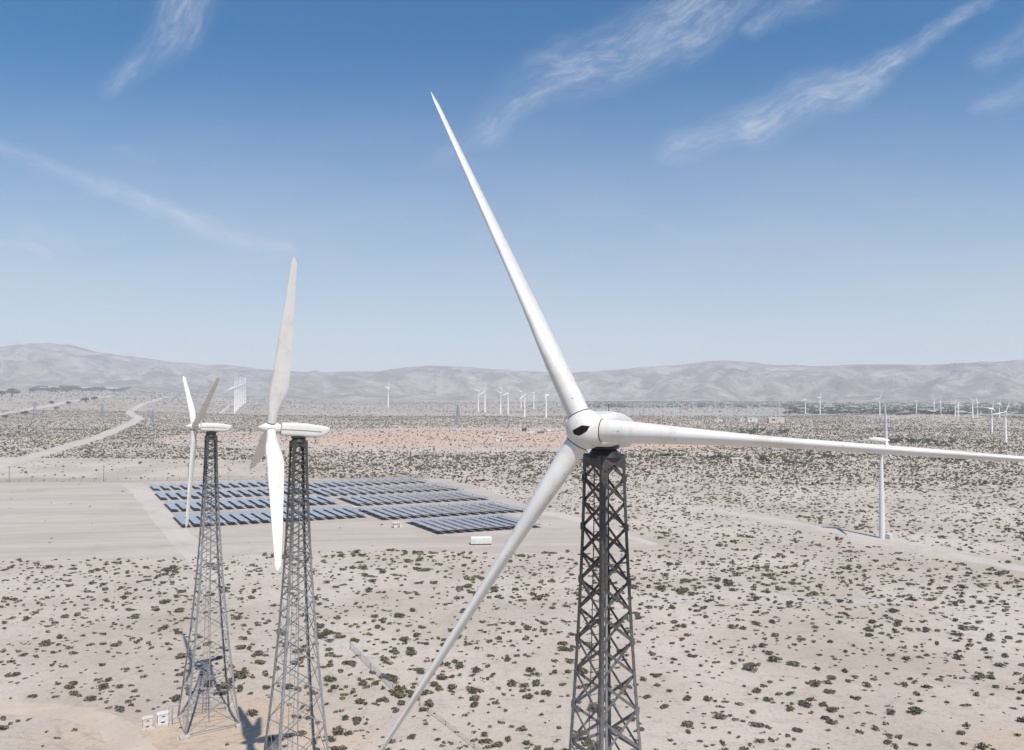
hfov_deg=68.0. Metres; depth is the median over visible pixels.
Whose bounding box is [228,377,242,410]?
monopole turbine
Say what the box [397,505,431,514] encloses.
solar table
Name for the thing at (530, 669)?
desert shrub
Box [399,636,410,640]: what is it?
desert shrub
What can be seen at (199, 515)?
solar table
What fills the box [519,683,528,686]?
desert shrub
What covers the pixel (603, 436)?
wind turbine
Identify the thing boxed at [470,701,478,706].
desert shrub
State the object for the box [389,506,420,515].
solar table
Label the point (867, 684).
desert shrub
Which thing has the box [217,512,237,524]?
solar table
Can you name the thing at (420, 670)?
desert shrub
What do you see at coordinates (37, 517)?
graded ground
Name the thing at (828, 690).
desert shrub
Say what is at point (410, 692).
desert shrub
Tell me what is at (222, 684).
desert shrub
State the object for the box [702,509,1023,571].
pad track
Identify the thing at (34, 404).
transmission pylon
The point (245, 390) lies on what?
monopole turbine
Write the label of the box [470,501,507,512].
solar table
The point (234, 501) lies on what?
solar table
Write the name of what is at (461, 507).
solar table
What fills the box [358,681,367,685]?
desert shrub
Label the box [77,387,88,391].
desert tree
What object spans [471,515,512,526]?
solar table
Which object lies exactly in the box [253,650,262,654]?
desert shrub
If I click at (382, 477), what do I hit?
perimeter fence
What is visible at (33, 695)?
desert shrub
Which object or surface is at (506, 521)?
solar table
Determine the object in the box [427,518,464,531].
solar table
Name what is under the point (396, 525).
inverter station
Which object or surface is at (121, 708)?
desert shrub
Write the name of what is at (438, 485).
solar table
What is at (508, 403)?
monopole turbine
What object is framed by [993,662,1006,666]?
desert shrub
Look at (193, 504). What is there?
solar table
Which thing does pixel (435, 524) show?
solar table
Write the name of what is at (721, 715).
desert shrub
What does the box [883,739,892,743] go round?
desert shrub
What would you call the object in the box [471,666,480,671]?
desert shrub
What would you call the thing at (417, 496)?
solar table
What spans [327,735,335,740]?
desert shrub
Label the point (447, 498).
solar table
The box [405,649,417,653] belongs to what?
desert shrub
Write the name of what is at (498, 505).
solar table
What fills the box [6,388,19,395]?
desert tree
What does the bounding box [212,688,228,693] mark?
desert shrub
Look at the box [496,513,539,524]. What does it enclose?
solar table
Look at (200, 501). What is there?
solar table
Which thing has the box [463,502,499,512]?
solar table
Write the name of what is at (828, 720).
desert shrub
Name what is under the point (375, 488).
solar table
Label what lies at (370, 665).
wire fence
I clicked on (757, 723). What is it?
desert shrub
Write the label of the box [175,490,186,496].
solar table
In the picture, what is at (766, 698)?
desert shrub
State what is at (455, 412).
turbine road
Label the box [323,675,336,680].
desert shrub
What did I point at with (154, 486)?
solar table
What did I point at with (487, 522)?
solar table
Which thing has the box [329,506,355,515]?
solar table
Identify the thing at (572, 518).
scrub track
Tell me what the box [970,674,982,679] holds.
desert shrub
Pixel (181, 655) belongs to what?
desert shrub
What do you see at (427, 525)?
solar table
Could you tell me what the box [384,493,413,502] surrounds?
solar table
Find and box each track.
[0,702,156,749]
[122,483,237,588]
[541,511,656,544]
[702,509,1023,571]
[839,428,1014,431]
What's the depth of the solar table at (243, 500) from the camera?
245.67 m
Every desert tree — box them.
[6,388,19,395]
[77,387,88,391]
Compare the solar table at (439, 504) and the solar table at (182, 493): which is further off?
the solar table at (182, 493)
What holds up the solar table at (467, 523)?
on the graded ground at (37, 517)
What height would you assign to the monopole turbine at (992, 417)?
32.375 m
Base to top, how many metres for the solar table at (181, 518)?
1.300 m
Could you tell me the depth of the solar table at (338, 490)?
276.56 m
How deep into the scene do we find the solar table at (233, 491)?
272.10 m
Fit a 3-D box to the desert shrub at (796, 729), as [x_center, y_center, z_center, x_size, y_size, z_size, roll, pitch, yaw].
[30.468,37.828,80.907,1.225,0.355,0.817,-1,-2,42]
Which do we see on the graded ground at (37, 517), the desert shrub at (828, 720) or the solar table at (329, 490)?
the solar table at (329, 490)
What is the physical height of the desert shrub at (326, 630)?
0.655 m
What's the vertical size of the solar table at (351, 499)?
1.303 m
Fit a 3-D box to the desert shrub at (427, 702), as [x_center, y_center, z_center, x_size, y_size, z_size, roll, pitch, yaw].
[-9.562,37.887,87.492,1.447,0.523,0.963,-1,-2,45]
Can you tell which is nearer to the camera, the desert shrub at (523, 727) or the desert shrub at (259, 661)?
the desert shrub at (523, 727)
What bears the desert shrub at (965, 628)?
on the ground at (996, 726)
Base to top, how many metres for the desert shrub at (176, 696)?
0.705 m
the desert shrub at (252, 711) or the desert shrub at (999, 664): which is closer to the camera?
the desert shrub at (252, 711)
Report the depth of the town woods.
1955.98 m
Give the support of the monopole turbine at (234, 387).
on the ground at (996, 726)
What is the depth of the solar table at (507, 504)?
239.66 m
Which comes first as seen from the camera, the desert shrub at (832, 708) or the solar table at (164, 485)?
the desert shrub at (832, 708)
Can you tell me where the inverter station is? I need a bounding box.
[393,522,401,527]
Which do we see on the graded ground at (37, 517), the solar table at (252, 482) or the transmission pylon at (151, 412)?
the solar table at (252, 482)
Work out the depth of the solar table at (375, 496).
255.26 m
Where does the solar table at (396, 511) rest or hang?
on the graded ground at (37, 517)
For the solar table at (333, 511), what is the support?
on the graded ground at (37, 517)
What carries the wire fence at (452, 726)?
on the ground at (996, 726)
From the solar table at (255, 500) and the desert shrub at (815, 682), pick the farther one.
the solar table at (255, 500)
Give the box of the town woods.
[585,401,1023,413]
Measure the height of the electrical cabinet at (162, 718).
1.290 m
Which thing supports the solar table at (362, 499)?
on the graded ground at (37, 517)
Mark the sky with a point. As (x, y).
(668, 182)
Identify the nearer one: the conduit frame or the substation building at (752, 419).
the conduit frame
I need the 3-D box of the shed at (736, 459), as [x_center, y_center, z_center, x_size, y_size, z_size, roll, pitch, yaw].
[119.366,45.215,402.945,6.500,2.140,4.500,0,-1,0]
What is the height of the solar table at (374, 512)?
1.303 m
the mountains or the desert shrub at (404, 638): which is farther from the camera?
the mountains
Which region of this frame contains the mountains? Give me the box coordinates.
[0,343,1023,402]
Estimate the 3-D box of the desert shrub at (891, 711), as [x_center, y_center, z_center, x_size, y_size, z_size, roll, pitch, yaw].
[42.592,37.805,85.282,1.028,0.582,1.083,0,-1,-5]
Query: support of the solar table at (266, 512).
on the graded ground at (37, 517)
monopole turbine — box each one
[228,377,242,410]
[229,378,241,408]
[229,386,242,412]
[239,378,247,407]
[244,376,250,402]
[479,390,490,412]
[504,387,512,413]
[519,394,530,416]
[544,391,548,417]
[869,403,890,538]
[988,398,997,432]
[991,401,1014,441]
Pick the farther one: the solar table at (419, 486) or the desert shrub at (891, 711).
the solar table at (419, 486)
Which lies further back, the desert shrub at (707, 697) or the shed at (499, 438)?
the shed at (499, 438)
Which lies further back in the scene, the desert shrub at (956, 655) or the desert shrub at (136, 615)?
the desert shrub at (136, 615)
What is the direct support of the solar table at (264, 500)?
on the graded ground at (37, 517)
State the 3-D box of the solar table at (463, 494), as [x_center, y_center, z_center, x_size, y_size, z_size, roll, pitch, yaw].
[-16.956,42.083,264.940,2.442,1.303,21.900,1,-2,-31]
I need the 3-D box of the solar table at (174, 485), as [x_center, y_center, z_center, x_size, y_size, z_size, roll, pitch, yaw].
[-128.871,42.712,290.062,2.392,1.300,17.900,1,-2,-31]
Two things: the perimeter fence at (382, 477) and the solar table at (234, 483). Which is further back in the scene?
the perimeter fence at (382, 477)
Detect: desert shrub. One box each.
[27,694,37,697]
[38,641,50,645]
[64,684,74,688]
[68,681,77,684]
[83,695,96,700]
[96,684,109,688]
[114,706,124,710]
[130,613,139,617]
[170,694,179,700]
[175,653,185,657]
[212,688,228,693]
[216,682,232,687]
[233,670,249,678]
[235,644,245,648]
[246,709,257,714]
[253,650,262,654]
[254,659,265,663]
[294,730,306,735]
[313,631,327,637]
[323,628,333,633]
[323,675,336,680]
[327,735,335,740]
[332,725,345,733]
[333,635,345,637]
[341,660,356,664]
[342,714,348,719]
[344,730,353,735]
[352,716,362,720]
[354,698,365,703]
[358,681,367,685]
[379,656,388,660]
[389,675,399,680]
[390,690,406,697]
[393,612,404,616]
[394,685,405,690]
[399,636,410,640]
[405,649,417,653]
[407,689,414,696]
[407,734,415,738]
[416,667,425,672]
[424,700,433,706]
[435,683,441,690]
[436,674,447,678]
[446,684,456,688]
[468,688,477,693]
[469,695,479,700]
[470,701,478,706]
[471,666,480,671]
[478,738,492,743]
[492,741,503,746]
[507,679,516,685]
[516,725,527,730]
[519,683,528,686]
[522,693,532,697]
[526,667,535,671]
[541,690,551,694]
[557,641,567,644]
[557,646,567,650]
[587,703,597,708]
[681,720,694,726]
[682,695,691,700]
[703,695,713,699]
[713,713,727,717]
[743,663,757,672]
[748,722,764,726]
[751,687,760,692]
[763,696,773,700]
[768,655,782,660]
[786,661,800,665]
[792,727,802,731]
[797,700,812,706]
[808,680,820,685]
[824,688,836,692]
[826,675,836,678]
[826,706,839,711]
[826,718,837,722]
[862,681,871,687]
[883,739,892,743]
[886,708,895,714]
[908,706,925,712]
[952,653,963,658]
[957,624,968,630]
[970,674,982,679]
[974,671,986,677]
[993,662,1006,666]
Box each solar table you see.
[150,484,160,488]
[155,491,167,497]
[159,483,169,489]
[164,490,178,497]
[164,501,178,511]
[169,483,180,489]
[173,514,190,523]
[174,500,190,508]
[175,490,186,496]
[183,513,202,526]
[185,500,200,507]
[186,490,199,498]
[195,499,212,507]
[195,513,214,525]
[205,512,225,522]
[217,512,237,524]
[219,489,231,496]
[219,499,234,506]
[226,488,242,494]
[226,498,244,508]
[227,481,240,487]
[227,511,248,521]
[236,488,252,493]
[237,498,255,506]
[237,510,260,521]
[245,480,259,484]
[245,487,263,495]
[246,497,265,507]
[248,510,270,522]
[255,487,268,492]
[256,497,269,503]
[258,509,270,516]
[295,495,317,502]
[298,507,325,519]
[305,495,326,502]
[310,507,334,516]
[313,494,337,501]
[318,487,340,495]
[318,506,346,518]
[320,480,337,486]
[328,487,348,493]
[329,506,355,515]
[336,486,359,492]
[337,495,362,505]
[338,505,367,514]
[346,486,367,494]
[347,479,365,485]
[348,495,374,504]
[353,485,378,491]
[356,494,382,504]
[358,507,389,517]
[364,485,385,492]
[366,494,394,503]
[370,507,399,518]
[374,485,396,492]
[377,494,402,503]
[378,506,411,517]
[380,484,407,490]
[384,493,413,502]
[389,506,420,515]
[391,484,414,489]
[395,493,421,500]
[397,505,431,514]
[400,484,424,489]
[402,492,432,501]
[407,483,432,489]
[407,519,446,530]
[408,505,440,514]
[412,492,443,501]
[416,504,449,513]
[416,518,455,530]
[417,483,442,488]
[423,482,452,488]
[423,492,450,500]
[427,504,460,512]
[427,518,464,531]
[430,491,461,498]
[433,482,458,487]
[434,517,476,531]
[435,503,468,514]
[440,491,469,500]
[443,516,484,530]
[445,503,480,513]
[450,491,479,499]
[453,502,488,511]
[453,516,493,527]
[456,490,487,497]
[461,515,504,529]
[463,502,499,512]
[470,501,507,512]
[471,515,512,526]
[478,514,516,524]
[481,501,518,509]
[487,500,524,511]
[489,514,517,521]
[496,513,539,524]
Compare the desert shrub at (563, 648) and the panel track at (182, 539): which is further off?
the panel track at (182, 539)
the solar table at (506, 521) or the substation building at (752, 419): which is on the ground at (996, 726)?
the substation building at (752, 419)
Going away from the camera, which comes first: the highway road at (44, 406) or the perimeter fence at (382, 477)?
the perimeter fence at (382, 477)
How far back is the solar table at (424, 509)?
229.52 m
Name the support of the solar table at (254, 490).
on the graded ground at (37, 517)
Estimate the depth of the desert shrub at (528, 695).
89.77 m
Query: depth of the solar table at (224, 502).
242.63 m
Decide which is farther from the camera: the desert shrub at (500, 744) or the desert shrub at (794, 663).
the desert shrub at (794, 663)
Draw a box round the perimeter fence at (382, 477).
[0,475,428,482]
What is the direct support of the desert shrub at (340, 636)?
on the ground at (996, 726)
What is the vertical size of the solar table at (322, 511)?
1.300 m
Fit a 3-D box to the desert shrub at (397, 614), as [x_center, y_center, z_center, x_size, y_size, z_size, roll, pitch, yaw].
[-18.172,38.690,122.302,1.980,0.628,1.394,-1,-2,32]
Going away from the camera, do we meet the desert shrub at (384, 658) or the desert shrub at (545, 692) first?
the desert shrub at (545, 692)
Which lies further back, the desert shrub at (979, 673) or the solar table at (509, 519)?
the solar table at (509, 519)
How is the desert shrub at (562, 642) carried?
on the ground at (996, 726)
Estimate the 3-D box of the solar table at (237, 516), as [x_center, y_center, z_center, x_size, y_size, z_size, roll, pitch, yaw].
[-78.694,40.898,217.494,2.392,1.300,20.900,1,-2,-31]
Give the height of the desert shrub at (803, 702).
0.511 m
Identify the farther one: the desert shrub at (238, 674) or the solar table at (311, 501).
the solar table at (311, 501)
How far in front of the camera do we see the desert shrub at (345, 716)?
83.71 m
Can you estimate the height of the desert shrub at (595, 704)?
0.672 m
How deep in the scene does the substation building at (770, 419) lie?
938.67 m
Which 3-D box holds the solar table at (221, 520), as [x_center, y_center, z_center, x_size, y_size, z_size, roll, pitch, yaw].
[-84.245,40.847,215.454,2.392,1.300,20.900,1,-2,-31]
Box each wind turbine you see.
[173,376,245,741]
[249,257,329,749]
[379,92,1023,749]
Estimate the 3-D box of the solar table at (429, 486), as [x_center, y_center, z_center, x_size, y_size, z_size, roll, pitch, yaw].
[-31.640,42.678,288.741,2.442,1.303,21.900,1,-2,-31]
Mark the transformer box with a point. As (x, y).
(889, 536)
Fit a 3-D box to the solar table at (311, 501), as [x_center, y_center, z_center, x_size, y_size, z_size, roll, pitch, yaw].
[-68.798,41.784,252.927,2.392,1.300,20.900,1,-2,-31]
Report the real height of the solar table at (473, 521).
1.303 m
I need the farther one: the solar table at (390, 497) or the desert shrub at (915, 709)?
the solar table at (390, 497)
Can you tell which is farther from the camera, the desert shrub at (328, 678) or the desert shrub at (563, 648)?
the desert shrub at (563, 648)
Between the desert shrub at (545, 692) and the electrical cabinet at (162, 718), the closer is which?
the electrical cabinet at (162, 718)
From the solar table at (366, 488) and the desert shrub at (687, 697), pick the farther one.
the solar table at (366, 488)
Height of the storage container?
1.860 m
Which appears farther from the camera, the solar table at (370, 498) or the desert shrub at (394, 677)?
the solar table at (370, 498)
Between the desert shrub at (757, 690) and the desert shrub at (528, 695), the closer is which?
the desert shrub at (528, 695)
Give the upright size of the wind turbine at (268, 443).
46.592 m
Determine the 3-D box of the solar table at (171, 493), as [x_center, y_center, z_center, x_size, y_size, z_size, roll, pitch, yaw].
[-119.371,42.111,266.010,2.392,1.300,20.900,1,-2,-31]
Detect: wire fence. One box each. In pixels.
[350,642,392,688]
[419,701,479,749]
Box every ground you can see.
[0,388,1023,749]
[0,478,662,559]
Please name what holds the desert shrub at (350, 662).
on the ground at (996, 726)
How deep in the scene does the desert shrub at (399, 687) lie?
91.15 m
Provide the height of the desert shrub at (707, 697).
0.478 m
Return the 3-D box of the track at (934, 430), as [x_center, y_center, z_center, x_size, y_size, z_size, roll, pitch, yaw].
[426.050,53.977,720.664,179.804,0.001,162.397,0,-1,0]
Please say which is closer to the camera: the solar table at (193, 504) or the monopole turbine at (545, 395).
the solar table at (193, 504)
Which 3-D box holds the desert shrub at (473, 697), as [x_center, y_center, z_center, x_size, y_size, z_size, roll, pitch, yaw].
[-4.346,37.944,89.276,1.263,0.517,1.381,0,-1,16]
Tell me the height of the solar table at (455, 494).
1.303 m
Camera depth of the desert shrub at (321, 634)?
111.52 m
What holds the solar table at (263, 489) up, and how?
on the graded ground at (37, 517)
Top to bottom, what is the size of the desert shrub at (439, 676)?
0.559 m
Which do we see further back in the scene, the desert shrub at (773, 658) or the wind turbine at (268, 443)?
the desert shrub at (773, 658)
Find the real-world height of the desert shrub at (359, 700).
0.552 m
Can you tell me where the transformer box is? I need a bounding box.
[886,534,893,538]
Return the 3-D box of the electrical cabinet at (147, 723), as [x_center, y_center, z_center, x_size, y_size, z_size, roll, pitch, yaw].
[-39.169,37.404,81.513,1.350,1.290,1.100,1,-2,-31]
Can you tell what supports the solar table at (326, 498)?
on the graded ground at (37, 517)
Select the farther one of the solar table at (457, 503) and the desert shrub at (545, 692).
the solar table at (457, 503)
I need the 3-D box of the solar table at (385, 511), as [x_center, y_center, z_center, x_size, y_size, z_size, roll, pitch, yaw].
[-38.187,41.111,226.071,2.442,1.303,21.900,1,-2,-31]
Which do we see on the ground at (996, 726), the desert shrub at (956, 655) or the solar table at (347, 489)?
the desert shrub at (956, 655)
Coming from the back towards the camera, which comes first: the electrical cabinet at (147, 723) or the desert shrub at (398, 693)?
the desert shrub at (398, 693)
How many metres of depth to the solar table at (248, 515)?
217.68 m
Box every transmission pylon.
[31,402,37,417]
[149,410,154,423]
[455,404,460,422]
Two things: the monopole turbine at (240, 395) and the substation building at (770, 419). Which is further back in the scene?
the monopole turbine at (240, 395)
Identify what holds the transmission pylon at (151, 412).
on the ground at (996, 726)
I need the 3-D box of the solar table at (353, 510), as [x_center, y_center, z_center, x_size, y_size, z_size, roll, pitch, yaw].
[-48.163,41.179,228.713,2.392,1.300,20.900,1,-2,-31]
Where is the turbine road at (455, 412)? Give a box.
[322,411,567,420]
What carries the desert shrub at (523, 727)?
on the ground at (996, 726)
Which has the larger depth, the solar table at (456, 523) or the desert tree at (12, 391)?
the desert tree at (12, 391)
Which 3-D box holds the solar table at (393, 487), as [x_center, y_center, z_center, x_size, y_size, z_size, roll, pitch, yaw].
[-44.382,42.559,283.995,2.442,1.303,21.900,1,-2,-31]
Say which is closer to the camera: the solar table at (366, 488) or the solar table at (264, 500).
the solar table at (264, 500)
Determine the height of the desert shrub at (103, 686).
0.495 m
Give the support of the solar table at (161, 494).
on the graded ground at (37, 517)
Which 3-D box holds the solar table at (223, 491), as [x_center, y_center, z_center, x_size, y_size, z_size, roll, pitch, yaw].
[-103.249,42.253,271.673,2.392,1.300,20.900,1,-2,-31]
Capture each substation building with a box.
[688,421,700,423]
[746,418,757,421]
[766,417,783,422]
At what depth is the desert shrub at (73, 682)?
93.84 m
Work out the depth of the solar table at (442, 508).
231.41 m
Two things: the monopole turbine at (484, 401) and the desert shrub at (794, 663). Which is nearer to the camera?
the desert shrub at (794, 663)
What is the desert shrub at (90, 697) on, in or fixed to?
on the ground at (996, 726)
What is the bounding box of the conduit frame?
[168,703,181,726]
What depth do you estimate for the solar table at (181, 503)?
241.56 m
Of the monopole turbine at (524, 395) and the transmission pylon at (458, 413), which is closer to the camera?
the transmission pylon at (458, 413)
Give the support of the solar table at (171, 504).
on the graded ground at (37, 517)
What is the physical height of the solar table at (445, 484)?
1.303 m
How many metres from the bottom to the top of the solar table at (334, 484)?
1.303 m
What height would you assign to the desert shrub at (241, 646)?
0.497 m
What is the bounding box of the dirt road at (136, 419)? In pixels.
[0,396,172,468]
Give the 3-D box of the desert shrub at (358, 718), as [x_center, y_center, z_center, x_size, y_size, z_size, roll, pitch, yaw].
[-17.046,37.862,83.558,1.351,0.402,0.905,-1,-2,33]
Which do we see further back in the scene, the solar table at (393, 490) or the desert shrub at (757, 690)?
the solar table at (393, 490)
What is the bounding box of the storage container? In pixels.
[470,536,491,544]
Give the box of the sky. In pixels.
[0,0,1023,372]
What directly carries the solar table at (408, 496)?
on the graded ground at (37, 517)
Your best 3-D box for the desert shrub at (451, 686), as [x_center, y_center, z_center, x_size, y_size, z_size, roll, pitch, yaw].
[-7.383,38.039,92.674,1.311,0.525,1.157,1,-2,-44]
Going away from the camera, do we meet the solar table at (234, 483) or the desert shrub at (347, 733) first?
the desert shrub at (347, 733)
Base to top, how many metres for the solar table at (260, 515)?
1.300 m
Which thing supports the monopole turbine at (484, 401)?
on the ground at (996, 726)
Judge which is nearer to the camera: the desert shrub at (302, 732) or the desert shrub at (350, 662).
the desert shrub at (302, 732)
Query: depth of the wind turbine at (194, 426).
83.18 m
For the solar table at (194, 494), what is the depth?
263.94 m
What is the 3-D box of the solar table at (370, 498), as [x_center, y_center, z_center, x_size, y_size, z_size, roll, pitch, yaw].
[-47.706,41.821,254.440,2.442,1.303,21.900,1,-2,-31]
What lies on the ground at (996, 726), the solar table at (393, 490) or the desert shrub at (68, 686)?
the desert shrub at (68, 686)
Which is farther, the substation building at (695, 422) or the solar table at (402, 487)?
the substation building at (695, 422)
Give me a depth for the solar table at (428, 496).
259.22 m
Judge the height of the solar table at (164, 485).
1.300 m
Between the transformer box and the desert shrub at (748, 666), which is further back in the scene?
the transformer box
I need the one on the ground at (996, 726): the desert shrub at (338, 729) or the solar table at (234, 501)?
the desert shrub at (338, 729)
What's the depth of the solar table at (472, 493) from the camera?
265.93 m
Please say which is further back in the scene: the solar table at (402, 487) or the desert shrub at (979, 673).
the solar table at (402, 487)
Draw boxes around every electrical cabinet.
[140,715,154,731]
[155,710,171,727]
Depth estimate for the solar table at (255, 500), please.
247.00 m
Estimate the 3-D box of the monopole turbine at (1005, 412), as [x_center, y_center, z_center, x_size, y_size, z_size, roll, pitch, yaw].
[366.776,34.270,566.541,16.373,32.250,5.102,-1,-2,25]
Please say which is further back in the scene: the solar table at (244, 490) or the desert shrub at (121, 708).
the solar table at (244, 490)
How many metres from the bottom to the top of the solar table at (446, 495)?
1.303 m
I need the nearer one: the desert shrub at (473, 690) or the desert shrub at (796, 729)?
the desert shrub at (796, 729)
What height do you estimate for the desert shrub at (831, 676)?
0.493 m
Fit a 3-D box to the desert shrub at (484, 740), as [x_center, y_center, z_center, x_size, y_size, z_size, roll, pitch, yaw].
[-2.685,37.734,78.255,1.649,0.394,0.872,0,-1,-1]
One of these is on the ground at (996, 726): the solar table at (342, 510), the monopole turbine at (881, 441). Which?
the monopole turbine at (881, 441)
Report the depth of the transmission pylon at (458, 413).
928.95 m
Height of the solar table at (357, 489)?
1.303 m
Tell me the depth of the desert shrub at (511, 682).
93.56 m
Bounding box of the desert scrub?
[0,387,1023,749]
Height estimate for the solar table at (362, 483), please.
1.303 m
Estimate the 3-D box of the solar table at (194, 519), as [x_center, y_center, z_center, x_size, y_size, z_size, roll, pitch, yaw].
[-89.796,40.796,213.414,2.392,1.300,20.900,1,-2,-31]
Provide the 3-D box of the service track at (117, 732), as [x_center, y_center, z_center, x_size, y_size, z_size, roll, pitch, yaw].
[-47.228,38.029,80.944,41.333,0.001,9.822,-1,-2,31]
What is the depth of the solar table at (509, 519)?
213.86 m
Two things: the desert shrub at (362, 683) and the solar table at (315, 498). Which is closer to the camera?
the desert shrub at (362, 683)
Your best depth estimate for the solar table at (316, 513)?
220.36 m
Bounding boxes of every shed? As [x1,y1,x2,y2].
[496,436,503,440]
[730,458,743,461]
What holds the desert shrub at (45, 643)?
on the ground at (996, 726)
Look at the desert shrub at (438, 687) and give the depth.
92.22 m
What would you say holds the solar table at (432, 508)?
on the graded ground at (37, 517)
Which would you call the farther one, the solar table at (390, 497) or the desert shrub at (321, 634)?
the solar table at (390, 497)
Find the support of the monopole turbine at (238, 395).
on the ground at (996, 726)
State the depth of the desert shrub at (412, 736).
79.16 m
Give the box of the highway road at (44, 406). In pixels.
[0,396,112,414]
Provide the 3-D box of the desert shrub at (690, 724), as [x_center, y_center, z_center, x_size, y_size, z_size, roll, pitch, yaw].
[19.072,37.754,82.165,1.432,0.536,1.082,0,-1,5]
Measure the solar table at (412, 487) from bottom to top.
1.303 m
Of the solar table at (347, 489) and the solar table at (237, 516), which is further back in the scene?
the solar table at (347, 489)

